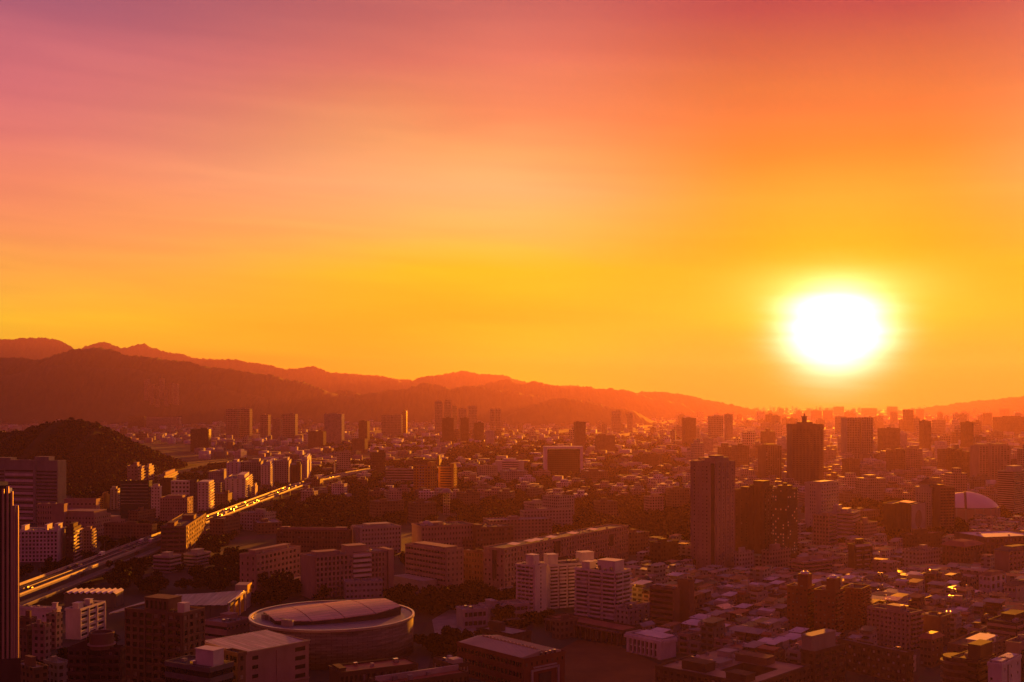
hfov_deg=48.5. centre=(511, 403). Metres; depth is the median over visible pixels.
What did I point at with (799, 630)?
row house
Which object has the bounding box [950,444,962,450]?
city tower
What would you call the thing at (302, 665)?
window
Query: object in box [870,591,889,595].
row house
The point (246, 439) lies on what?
city tower
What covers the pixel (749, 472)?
city house
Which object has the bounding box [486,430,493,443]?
city block
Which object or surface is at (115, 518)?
institute building
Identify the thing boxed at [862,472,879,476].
city house
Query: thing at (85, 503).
institute building
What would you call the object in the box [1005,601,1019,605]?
row house
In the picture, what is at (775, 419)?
city tower
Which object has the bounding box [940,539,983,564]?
institute building
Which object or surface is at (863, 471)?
city house
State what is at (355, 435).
city tower
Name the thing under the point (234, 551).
tree
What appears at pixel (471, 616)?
school block
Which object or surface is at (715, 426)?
hazy tower
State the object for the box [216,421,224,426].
city tower
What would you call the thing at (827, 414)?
hazy tower
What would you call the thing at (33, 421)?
city tower
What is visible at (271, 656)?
arena annex
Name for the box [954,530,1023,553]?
institute building
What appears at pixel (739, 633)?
row house
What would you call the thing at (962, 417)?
city tower
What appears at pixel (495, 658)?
brick hall
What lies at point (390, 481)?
city house
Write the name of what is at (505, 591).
tree
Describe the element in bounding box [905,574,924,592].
row house
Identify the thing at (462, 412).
hazy tower
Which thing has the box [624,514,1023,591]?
house roofscape
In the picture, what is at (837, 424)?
hazy tower
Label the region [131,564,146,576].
tree
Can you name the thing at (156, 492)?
apartment slab
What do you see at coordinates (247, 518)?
campus hall
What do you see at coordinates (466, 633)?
tree
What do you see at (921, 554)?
town block
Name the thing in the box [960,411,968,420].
city tower
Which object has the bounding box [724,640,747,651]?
row house
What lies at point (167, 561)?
block
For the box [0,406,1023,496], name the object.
distant town
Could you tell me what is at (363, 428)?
hazy tower
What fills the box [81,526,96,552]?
apartment slab
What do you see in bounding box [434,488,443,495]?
city house
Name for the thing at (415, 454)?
city house
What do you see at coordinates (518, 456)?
city house
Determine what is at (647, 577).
row house
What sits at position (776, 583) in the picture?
row house
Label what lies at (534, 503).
campus hall
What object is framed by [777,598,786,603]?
row house
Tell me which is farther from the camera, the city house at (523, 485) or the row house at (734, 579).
the city house at (523, 485)
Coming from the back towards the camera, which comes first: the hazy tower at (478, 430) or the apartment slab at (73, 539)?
the hazy tower at (478, 430)
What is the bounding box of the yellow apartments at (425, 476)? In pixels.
[413,461,436,491]
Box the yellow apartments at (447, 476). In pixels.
[438,463,456,488]
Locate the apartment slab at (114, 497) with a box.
[110,486,119,509]
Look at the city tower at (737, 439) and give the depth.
3349.27 m
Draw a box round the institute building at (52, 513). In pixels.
[37,503,67,526]
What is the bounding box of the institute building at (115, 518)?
[111,515,124,522]
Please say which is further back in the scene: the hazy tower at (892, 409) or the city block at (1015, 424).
the hazy tower at (892, 409)
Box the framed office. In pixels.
[543,446,582,473]
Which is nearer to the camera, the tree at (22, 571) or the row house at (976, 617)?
the row house at (976, 617)
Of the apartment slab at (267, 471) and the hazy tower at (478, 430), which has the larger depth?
the hazy tower at (478, 430)
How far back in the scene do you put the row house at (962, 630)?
622.41 m
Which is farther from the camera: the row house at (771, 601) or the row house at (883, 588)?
the row house at (883, 588)
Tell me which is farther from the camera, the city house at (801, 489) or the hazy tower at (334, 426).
the hazy tower at (334, 426)
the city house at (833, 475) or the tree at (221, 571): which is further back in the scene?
the city house at (833, 475)
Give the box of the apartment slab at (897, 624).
[867,603,923,651]
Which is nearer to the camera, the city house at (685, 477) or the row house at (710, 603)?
the row house at (710, 603)
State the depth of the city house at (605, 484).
1659.03 m
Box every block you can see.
[0,456,65,522]
[20,610,36,627]
[20,625,31,659]
[21,655,48,681]
[31,619,51,660]
[43,655,67,681]
[46,609,62,648]
[127,462,140,479]
[128,416,145,427]
[146,417,180,427]
[153,551,180,572]
[160,478,175,496]
[160,495,192,521]
[160,513,205,556]
[164,645,233,681]
[183,548,210,567]
[188,479,198,512]
[190,428,210,450]
[208,468,225,481]
[214,480,223,492]
[214,490,231,506]
[226,459,240,476]
[239,543,300,592]
[241,458,262,480]
[251,483,257,497]
[272,418,282,439]
[276,526,351,552]
[290,460,301,482]
[300,543,393,598]
[301,454,310,480]
[308,430,325,447]
[328,657,418,681]
[331,481,346,493]
[337,450,350,471]
[343,577,382,599]
[351,522,400,552]
[352,438,367,452]
[369,664,467,681]
[370,450,385,472]
[382,414,401,434]
[384,488,401,499]
[385,466,413,482]
[394,541,463,588]
[405,455,441,465]
[411,520,472,547]
[433,655,469,681]
[456,604,487,628]
[463,549,483,580]
[472,523,513,548]
[477,464,497,476]
[478,598,529,621]
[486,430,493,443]
[581,468,607,479]
[593,498,617,515]
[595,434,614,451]
[615,602,642,624]
[628,529,649,554]
[634,600,648,618]
[641,452,662,465]
[644,494,663,510]
[649,538,678,562]
[655,648,810,681]
[665,486,689,507]
[731,443,749,467]
[734,547,753,567]
[761,544,790,566]
[791,555,832,573]
[800,628,845,681]
[813,512,836,545]
[828,504,859,536]
[833,407,843,414]
[837,637,913,681]
[842,458,859,476]
[847,538,872,569]
[851,508,879,520]
[855,517,876,537]
[861,408,876,415]
[877,427,899,451]
[886,448,905,471]
[901,447,916,470]
[902,544,940,566]
[918,631,944,667]
[922,611,950,646]
[937,448,957,470]
[940,639,995,681]
[951,449,969,477]
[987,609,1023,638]
[987,653,1021,681]
[993,416,1023,433]
[1005,634,1023,681]
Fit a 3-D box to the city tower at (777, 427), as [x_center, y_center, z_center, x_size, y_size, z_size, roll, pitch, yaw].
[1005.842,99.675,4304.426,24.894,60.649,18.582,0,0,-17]
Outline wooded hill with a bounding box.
[0,421,201,470]
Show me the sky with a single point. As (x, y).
(800, 204)
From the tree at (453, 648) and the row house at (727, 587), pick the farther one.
the row house at (727, 587)
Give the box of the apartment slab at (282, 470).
[274,457,290,483]
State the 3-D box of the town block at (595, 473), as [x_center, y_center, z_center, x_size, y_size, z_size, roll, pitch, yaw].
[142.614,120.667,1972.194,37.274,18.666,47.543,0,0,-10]
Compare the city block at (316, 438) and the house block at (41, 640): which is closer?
the house block at (41, 640)
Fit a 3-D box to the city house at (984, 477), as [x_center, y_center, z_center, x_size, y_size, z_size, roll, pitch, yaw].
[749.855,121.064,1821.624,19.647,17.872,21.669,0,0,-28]
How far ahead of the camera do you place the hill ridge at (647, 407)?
10340.28 m
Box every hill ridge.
[331,383,555,421]
[477,379,706,418]
[501,398,658,424]
[637,391,790,416]
[884,396,1023,414]
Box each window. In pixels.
[90,651,99,654]
[90,658,99,662]
[90,666,99,670]
[90,674,99,678]
[295,646,304,651]
[295,655,304,660]
[295,664,304,669]
[295,673,304,678]
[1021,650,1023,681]
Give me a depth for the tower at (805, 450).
1851.26 m
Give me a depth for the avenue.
587.52 m
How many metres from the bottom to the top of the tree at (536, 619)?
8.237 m
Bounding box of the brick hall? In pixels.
[457,634,565,681]
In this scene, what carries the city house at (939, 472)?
on the ground
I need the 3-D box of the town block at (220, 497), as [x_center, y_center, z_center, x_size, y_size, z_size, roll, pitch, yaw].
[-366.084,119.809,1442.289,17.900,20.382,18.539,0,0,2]
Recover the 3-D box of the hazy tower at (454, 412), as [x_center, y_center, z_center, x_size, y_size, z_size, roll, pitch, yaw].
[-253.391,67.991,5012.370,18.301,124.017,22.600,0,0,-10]
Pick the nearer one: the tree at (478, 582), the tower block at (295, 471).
the tree at (478, 582)
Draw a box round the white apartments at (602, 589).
[574,558,631,621]
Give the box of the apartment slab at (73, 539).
[65,522,81,559]
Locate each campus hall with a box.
[104,521,156,538]
[128,506,155,520]
[209,515,239,535]
[240,509,275,529]
[253,518,281,533]
[304,477,322,487]
[369,499,403,518]
[408,498,435,522]
[456,489,479,505]
[463,539,474,549]
[479,620,531,641]
[483,516,551,539]
[500,469,527,479]
[520,508,572,532]
[524,499,541,509]
[542,494,574,514]
[551,614,577,639]
[900,528,944,547]
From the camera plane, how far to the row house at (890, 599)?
668.89 m
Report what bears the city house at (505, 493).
on the ground
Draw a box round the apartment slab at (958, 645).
[946,631,1009,656]
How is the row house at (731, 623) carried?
on the ground
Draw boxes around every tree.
[20,565,31,578]
[24,563,33,575]
[38,562,56,572]
[45,560,56,565]
[56,562,63,568]
[56,647,67,658]
[59,559,69,565]
[78,581,94,588]
[80,551,96,559]
[87,633,120,644]
[97,535,113,542]
[101,541,113,548]
[102,571,112,585]
[105,560,130,572]
[107,569,131,583]
[113,577,130,588]
[123,566,141,581]
[130,557,144,567]
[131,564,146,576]
[134,572,160,590]
[138,577,152,592]
[139,556,153,568]
[146,581,162,593]
[149,575,169,589]
[174,578,191,589]
[175,563,185,571]
[188,564,204,575]
[195,540,207,547]
[205,544,214,550]
[205,579,225,591]
[208,554,224,564]
[208,572,233,590]
[209,546,220,552]
[214,562,239,585]
[221,553,239,567]
[223,546,240,554]
[230,547,248,554]
[251,594,262,604]
[254,590,275,605]
[258,570,285,590]
[270,570,302,591]
[270,582,292,592]
[271,589,283,601]
[272,593,287,602]
[318,584,331,598]
[382,585,394,595]
[386,592,393,601]
[392,592,403,603]
[393,584,418,595]
[397,583,413,598]
[398,551,404,565]
[401,592,431,611]
[410,596,427,611]
[413,634,424,646]
[421,632,440,647]
[427,584,444,592]
[431,646,446,656]
[437,586,456,593]
[440,634,460,655]
[441,625,461,636]
[444,637,466,653]
[448,628,481,640]
[457,579,483,590]
[458,598,477,605]
[460,584,482,600]
[464,579,483,585]
[480,584,515,600]
[491,604,514,620]
[499,587,515,595]
[499,590,514,600]
[505,620,519,626]
[510,621,520,627]
[519,610,533,619]
[519,620,529,627]
[527,611,545,625]
[530,610,548,615]
[538,611,554,623]
[641,555,652,560]
[675,555,695,564]
[806,526,812,532]
[837,537,845,542]
[886,534,892,539]
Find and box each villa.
[979,570,1006,594]
[1003,579,1023,601]
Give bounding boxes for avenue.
[428,511,636,668]
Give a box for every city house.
[235,449,246,458]
[243,444,253,447]
[258,484,277,490]
[300,485,308,491]
[301,488,317,501]
[303,487,326,495]
[327,482,349,492]
[329,478,344,484]
[350,450,360,457]
[356,471,371,477]
[357,476,367,487]
[369,488,383,497]
[378,479,400,484]
[396,485,410,492]
[409,453,420,457]
[415,488,426,498]
[419,489,433,499]
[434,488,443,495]
[450,489,458,499]
[455,456,464,462]
[458,471,476,477]
[464,460,478,466]
[464,475,479,482]
[472,454,481,457]
[472,483,494,489]
[477,489,485,495]
[478,476,492,480]
[484,487,501,497]
[495,483,506,487]
[497,488,514,501]
[515,454,526,459]
[516,481,533,490]
[519,475,535,482]
[526,486,542,496]
[532,469,550,476]
[546,488,568,494]
[556,479,570,487]
[568,478,584,484]
[573,490,587,499]
[578,486,590,490]
[583,463,593,467]
[593,481,614,489]
[595,489,606,495]
[609,487,625,493]
[611,483,627,491]
[621,475,641,481]
[629,482,642,487]
[630,487,644,494]
[636,479,646,485]
[638,464,651,468]
[638,476,650,481]
[647,481,659,490]
[647,490,662,494]
[648,474,667,483]
[649,470,661,476]
[651,487,665,492]
[656,484,669,487]
[660,464,670,470]
[660,480,676,485]
[665,471,679,476]
[670,454,677,461]
[672,466,687,471]
[678,469,689,472]
[682,450,690,456]
[682,473,689,481]
[735,465,752,468]
[735,468,754,475]
[740,474,748,481]
[740,481,752,487]
[744,476,760,482]
[753,459,757,469]
[761,475,780,480]
[767,479,775,485]
[776,478,799,485]
[792,483,801,487]
[798,486,804,491]
[798,489,804,502]
[826,472,840,479]
[827,464,841,469]
[833,468,841,475]
[834,458,844,463]
[839,484,855,492]
[839,490,859,501]
[841,453,853,458]
[860,465,872,469]
[860,469,868,476]
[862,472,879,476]
[865,459,882,463]
[868,467,888,472]
[869,461,884,469]
[874,452,879,459]
[876,471,890,474]
[881,475,904,483]
[884,488,912,499]
[886,488,906,491]
[888,472,905,479]
[888,481,898,487]
[897,480,916,484]
[899,482,918,492]
[904,468,921,479]
[912,477,926,484]
[913,486,918,499]
[918,468,934,475]
[924,459,936,467]
[926,474,939,477]
[930,477,943,483]
[933,470,945,475]
[967,476,982,488]
[967,487,983,493]
[977,474,989,485]
[979,486,997,497]
[989,491,997,502]
[1011,459,1016,464]
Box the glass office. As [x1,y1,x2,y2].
[120,479,151,517]
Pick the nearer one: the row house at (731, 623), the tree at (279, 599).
the row house at (731, 623)
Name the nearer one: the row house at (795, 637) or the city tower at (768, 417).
the row house at (795, 637)
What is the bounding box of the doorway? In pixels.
[539,671,550,681]
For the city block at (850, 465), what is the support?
on the ground
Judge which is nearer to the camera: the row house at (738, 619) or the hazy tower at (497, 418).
the row house at (738, 619)
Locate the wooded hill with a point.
(39, 439)
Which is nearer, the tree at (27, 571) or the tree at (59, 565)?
the tree at (27, 571)
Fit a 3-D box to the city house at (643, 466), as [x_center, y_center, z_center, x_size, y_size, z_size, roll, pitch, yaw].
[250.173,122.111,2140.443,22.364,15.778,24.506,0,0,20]
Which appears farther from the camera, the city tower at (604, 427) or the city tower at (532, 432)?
the city tower at (604, 427)
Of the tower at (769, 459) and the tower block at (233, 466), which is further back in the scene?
the tower at (769, 459)
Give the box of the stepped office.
[495,458,523,471]
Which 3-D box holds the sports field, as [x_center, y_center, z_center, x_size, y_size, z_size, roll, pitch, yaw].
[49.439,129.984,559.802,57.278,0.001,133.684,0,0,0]
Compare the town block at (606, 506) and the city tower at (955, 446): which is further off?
the city tower at (955, 446)
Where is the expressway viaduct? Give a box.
[20,466,393,604]
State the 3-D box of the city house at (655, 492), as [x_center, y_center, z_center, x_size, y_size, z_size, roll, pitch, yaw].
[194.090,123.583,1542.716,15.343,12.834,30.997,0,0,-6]
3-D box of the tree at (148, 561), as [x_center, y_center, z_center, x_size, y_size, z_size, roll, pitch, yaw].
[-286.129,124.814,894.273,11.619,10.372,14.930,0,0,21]
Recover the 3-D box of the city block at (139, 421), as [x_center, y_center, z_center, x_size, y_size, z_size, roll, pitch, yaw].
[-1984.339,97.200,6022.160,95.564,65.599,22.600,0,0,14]
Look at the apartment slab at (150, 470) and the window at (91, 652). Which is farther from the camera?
the apartment slab at (150, 470)
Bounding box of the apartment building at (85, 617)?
[65,598,105,639]
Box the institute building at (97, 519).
[66,508,110,536]
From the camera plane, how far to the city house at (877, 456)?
2536.15 m
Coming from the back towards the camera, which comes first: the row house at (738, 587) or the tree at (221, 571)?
the tree at (221, 571)
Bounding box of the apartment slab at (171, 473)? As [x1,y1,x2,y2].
[157,469,178,483]
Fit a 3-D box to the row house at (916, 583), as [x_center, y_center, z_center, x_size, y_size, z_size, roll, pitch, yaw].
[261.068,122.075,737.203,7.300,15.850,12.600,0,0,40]
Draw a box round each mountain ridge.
[0,337,411,382]
[0,347,375,422]
[0,363,304,423]
[201,359,578,394]
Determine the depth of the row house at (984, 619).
632.72 m
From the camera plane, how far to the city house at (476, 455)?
2561.48 m
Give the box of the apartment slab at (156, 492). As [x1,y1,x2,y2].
[151,484,161,517]
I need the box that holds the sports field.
[561,640,656,681]
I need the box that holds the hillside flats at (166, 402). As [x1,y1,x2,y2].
[164,385,169,406]
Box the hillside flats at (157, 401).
[154,386,159,406]
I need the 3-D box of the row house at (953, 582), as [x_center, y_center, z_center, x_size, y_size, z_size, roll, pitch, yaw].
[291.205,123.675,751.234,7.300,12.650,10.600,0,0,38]
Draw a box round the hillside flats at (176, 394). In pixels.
[174,384,178,404]
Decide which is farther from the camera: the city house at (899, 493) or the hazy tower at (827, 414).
the hazy tower at (827, 414)
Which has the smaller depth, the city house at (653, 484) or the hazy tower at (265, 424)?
the city house at (653, 484)
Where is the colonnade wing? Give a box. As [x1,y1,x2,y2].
[544,613,640,645]
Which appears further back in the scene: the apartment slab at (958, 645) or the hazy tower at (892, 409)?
the hazy tower at (892, 409)
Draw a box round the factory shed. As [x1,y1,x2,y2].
[64,588,123,606]
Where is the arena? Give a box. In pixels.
[248,598,413,669]
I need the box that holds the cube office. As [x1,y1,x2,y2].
[883,500,924,533]
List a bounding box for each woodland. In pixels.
[0,417,187,482]
[66,433,1023,550]
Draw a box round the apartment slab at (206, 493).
[197,480,214,510]
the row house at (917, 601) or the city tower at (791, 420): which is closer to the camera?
the row house at (917, 601)
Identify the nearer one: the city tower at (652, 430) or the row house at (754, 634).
the row house at (754, 634)
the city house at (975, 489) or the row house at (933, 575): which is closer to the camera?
the row house at (933, 575)
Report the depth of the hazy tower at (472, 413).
4902.79 m
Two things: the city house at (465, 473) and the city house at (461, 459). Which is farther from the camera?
the city house at (461, 459)
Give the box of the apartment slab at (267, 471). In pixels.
[261,458,274,486]
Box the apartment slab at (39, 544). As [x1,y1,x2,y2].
[20,522,65,561]
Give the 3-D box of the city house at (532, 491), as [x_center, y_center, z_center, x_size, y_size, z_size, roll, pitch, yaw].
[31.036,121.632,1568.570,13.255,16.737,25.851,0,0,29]
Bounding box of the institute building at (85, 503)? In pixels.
[64,498,99,508]
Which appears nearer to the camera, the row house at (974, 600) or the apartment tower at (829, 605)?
the apartment tower at (829, 605)
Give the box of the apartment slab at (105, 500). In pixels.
[99,491,109,508]
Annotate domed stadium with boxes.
[955,491,999,522]
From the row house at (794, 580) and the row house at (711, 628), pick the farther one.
the row house at (794, 580)
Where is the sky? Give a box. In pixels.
[0,0,1023,409]
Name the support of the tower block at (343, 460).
on the ground
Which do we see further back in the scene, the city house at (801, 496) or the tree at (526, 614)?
the city house at (801, 496)
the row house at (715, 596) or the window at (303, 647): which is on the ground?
the row house at (715, 596)
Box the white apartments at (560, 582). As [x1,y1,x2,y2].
[539,550,597,608]
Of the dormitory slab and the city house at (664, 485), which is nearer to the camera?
the dormitory slab
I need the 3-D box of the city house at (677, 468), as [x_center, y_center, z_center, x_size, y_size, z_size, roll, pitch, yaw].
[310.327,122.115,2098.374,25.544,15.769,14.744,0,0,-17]
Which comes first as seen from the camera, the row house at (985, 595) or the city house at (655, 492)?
the row house at (985, 595)
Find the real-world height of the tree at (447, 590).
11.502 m
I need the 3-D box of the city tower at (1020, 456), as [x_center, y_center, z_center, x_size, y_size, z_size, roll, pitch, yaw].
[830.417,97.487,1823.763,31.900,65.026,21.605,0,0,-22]
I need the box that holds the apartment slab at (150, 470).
[145,463,154,485]
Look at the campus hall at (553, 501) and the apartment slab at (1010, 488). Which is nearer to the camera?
the campus hall at (553, 501)
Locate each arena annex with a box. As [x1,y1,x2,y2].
[205,611,249,639]
[205,629,309,681]
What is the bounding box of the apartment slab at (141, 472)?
[138,465,145,479]
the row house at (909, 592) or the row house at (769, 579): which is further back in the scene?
the row house at (769, 579)
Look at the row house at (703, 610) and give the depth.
677.98 m
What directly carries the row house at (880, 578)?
on the ground
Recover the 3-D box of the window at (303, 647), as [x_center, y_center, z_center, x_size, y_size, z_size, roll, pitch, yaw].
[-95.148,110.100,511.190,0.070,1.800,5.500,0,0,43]
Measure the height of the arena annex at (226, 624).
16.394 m
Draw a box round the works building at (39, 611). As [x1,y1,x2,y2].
[20,602,61,621]
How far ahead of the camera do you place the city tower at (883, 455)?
2290.57 m
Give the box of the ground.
[0,410,1023,681]
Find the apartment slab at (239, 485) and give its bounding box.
[225,472,252,501]
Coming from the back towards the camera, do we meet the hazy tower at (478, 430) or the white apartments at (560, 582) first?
the hazy tower at (478, 430)
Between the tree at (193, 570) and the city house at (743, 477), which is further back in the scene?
the city house at (743, 477)
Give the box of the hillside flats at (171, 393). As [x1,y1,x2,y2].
[169,383,173,403]
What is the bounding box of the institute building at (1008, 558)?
[993,544,1023,571]
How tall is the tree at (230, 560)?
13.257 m
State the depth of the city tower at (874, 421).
5923.08 m
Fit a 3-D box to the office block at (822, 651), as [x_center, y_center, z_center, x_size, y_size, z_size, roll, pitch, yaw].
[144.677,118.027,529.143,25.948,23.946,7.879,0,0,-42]
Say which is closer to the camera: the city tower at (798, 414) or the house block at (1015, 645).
the house block at (1015, 645)
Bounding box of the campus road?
[286,590,604,642]
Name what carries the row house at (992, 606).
on the ground
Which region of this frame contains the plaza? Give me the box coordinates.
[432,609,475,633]
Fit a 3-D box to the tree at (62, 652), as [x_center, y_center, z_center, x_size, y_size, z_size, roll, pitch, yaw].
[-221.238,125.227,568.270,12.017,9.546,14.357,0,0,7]
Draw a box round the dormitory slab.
[483,524,628,587]
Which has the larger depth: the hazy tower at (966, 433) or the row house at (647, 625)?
the hazy tower at (966, 433)
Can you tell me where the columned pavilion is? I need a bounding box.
[624,629,676,659]
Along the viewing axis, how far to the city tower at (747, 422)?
6393.20 m
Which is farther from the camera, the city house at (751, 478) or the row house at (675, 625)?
the city house at (751, 478)
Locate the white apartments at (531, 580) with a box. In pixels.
[515,553,546,612]
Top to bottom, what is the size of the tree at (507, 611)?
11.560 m
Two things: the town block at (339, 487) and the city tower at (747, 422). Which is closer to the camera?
the town block at (339, 487)
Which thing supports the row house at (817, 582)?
on the ground
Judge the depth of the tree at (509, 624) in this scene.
648.91 m
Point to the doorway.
(546, 676)
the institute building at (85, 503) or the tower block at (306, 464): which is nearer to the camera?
the institute building at (85, 503)
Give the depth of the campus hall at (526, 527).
1091.67 m
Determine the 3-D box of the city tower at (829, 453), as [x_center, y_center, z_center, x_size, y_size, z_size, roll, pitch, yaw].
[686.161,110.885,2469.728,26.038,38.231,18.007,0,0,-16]
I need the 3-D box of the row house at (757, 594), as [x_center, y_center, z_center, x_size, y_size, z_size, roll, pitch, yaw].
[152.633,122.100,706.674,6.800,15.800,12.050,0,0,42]
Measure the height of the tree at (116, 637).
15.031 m
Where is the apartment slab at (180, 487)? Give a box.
[171,480,189,495]
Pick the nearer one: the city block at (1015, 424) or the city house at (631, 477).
the city house at (631, 477)
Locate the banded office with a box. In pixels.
[649,584,680,627]
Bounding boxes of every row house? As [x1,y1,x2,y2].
[630,577,638,587]
[631,580,651,601]
[637,574,655,584]
[637,619,654,629]
[642,587,648,601]
[651,627,670,633]
[661,621,681,632]
[664,581,677,584]
[667,572,684,581]
[669,629,677,652]
[677,629,698,654]
[680,619,699,630]
[686,569,700,578]
[688,635,699,654]
[689,614,710,619]
[693,575,710,584]
[694,579,703,590]
[694,591,704,614]
[695,604,710,614]
[697,583,713,593]
[697,589,711,606]
[699,616,725,651]
[702,580,719,585]
[704,600,715,607]
[705,610,727,620]
[709,603,733,611]
[711,590,721,599]
[713,590,728,596]
[713,633,736,648]
[714,597,733,605]
[716,583,724,590]
[721,591,736,601]
[722,583,733,590]
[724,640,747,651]
[725,608,733,620]
[725,621,735,627]
[725,630,733,635]
[726,575,748,583]
[728,614,748,624]
[729,608,749,619]
[730,626,751,642]
[731,584,745,591]
[733,579,749,591]
[734,603,752,614]
[735,589,750,608]
[739,621,756,627]
[741,616,754,623]
[742,641,766,651]
[744,628,766,642]
[747,581,763,592]
[748,609,757,615]
[749,587,766,609]
[752,617,771,628]
[753,601,764,608]
[755,645,784,659]
[756,607,779,617]
[758,637,783,648]
[759,631,776,639]
[760,583,771,589]
[760,597,778,607]
[761,618,780,631]
[764,576,779,584]
[768,590,785,598]
[770,580,785,588]
[772,604,786,617]
[772,628,788,636]
[774,636,790,658]
[776,584,787,595]
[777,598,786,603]
[779,617,788,622]
[780,622,789,630]
[781,632,801,646]
[785,579,797,584]
[786,643,801,662]
[789,627,808,633]
[812,579,821,585]
[819,577,826,584]
[840,575,856,587]
[846,630,860,636]
[847,634,861,639]
[857,578,870,583]
[858,625,877,642]
[868,582,882,589]
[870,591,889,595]
[870,595,884,603]
[870,599,879,604]
[873,572,887,582]
[879,585,894,590]
[882,589,905,592]
[882,596,902,603]
[891,593,908,602]
[894,578,909,589]
[900,591,914,597]
[903,587,922,593]
[905,571,920,579]
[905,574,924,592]
[906,578,923,590]
[907,593,925,609]
[913,655,915,671]
[920,605,936,611]
[923,569,941,592]
[925,594,941,605]
[927,581,948,592]
[927,588,942,596]
[935,599,944,607]
[936,607,946,611]
[944,585,957,594]
[944,595,966,607]
[944,608,961,639]
[947,580,960,585]
[949,586,971,600]
[952,572,966,586]
[956,606,971,613]
[956,622,971,637]
[960,610,973,625]
[966,585,974,595]
[967,621,986,633]
[969,598,984,606]
[970,602,984,616]
[973,615,981,619]
[977,591,989,598]
[980,614,992,632]
[982,598,1005,616]
[987,591,1009,598]
[997,606,1009,615]
[998,597,1012,601]
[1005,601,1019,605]
[1009,599,1022,602]
[1009,606,1023,610]
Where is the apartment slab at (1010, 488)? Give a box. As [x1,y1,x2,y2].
[997,465,1023,514]
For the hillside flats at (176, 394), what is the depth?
7469.14 m
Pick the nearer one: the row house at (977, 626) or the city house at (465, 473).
the row house at (977, 626)
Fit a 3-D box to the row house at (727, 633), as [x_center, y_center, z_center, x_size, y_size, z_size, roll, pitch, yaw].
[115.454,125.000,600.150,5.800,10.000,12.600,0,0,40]
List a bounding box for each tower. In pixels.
[0,481,20,681]
[30,419,37,423]
[67,630,125,681]
[120,427,126,434]
[124,594,205,681]
[136,431,146,441]
[168,425,173,431]
[211,428,218,436]
[212,425,220,435]
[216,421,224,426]
[224,648,246,681]
[225,408,239,438]
[234,442,242,450]
[240,408,251,438]
[242,435,251,444]
[260,414,270,437]
[282,413,297,440]
[303,432,307,442]
[324,413,343,445]
[352,432,357,437]
[358,420,369,442]
[402,410,406,434]
[435,400,441,432]
[440,488,452,514]
[442,417,453,442]
[444,399,450,417]
[452,405,456,429]
[454,429,459,438]
[458,407,465,428]
[460,417,468,441]
[468,405,476,430]
[474,422,483,443]
[489,409,493,429]
[495,408,500,429]
[495,429,501,436]
[518,423,522,430]
[529,429,535,435]
[552,425,558,433]
[569,427,573,438]
[574,421,585,451]
[602,423,606,432]
[611,410,620,431]
[627,412,632,431]
[650,427,655,434]
[660,429,664,436]
[670,429,675,440]
[674,425,681,436]
[677,578,694,626]
[678,414,683,424]
[682,417,695,446]
[690,455,734,567]
[691,439,703,460]
[696,426,699,437]
[698,436,713,454]
[699,413,703,418]
[708,415,722,437]
[718,443,731,459]
[724,413,732,439]
[734,437,740,442]
[735,486,748,550]
[742,431,755,447]
[744,420,751,425]
[749,480,772,553]
[750,445,757,457]
[752,442,762,447]
[756,411,763,421]
[758,444,781,477]
[760,429,775,443]
[761,422,770,430]
[765,413,776,422]
[771,415,779,430]
[771,483,797,558]
[774,422,781,435]
[777,436,786,448]
[782,417,786,427]
[786,413,823,483]
[786,417,797,427]
[786,571,814,632]
[796,411,801,419]
[804,480,838,527]
[811,410,821,419]
[814,575,844,637]
[816,418,824,427]
[823,410,832,419]
[824,446,835,460]
[826,421,831,426]
[835,416,845,433]
[837,436,840,451]
[838,473,856,487]
[841,418,859,458]
[842,583,871,630]
[855,417,872,452]
[856,474,885,501]
[869,416,875,428]
[875,415,883,423]
[876,421,882,427]
[880,449,890,460]
[887,406,897,415]
[890,412,897,423]
[899,419,904,430]
[900,431,906,447]
[903,409,913,431]
[909,445,922,467]
[914,416,919,432]
[915,477,935,527]
[916,409,923,418]
[919,420,930,450]
[930,484,954,530]
[932,419,945,433]
[935,443,947,457]
[937,412,942,419]
[940,434,950,444]
[944,468,966,492]
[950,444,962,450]
[951,430,959,443]
[952,418,958,431]
[953,412,958,419]
[959,413,966,424]
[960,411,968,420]
[960,421,973,447]
[969,444,1010,479]
[972,420,981,431]
[973,408,976,416]
[973,435,985,443]
[974,424,980,435]
[977,440,986,443]
[983,413,991,427]
[986,435,994,441]
[987,440,999,444]
[991,430,1002,441]
[999,409,1009,416]
[1011,451,1016,458]
[1017,444,1023,468]
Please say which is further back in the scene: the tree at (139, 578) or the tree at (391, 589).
the tree at (139, 578)
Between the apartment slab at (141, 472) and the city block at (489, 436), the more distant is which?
the city block at (489, 436)
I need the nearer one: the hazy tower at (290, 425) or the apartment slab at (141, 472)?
the apartment slab at (141, 472)
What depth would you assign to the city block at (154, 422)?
6124.18 m
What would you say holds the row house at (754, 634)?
on the ground
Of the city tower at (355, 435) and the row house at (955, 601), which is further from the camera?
the city tower at (355, 435)
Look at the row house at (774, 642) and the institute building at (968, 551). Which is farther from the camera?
the institute building at (968, 551)
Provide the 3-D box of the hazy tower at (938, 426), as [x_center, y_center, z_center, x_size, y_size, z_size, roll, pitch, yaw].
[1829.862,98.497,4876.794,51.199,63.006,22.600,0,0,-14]

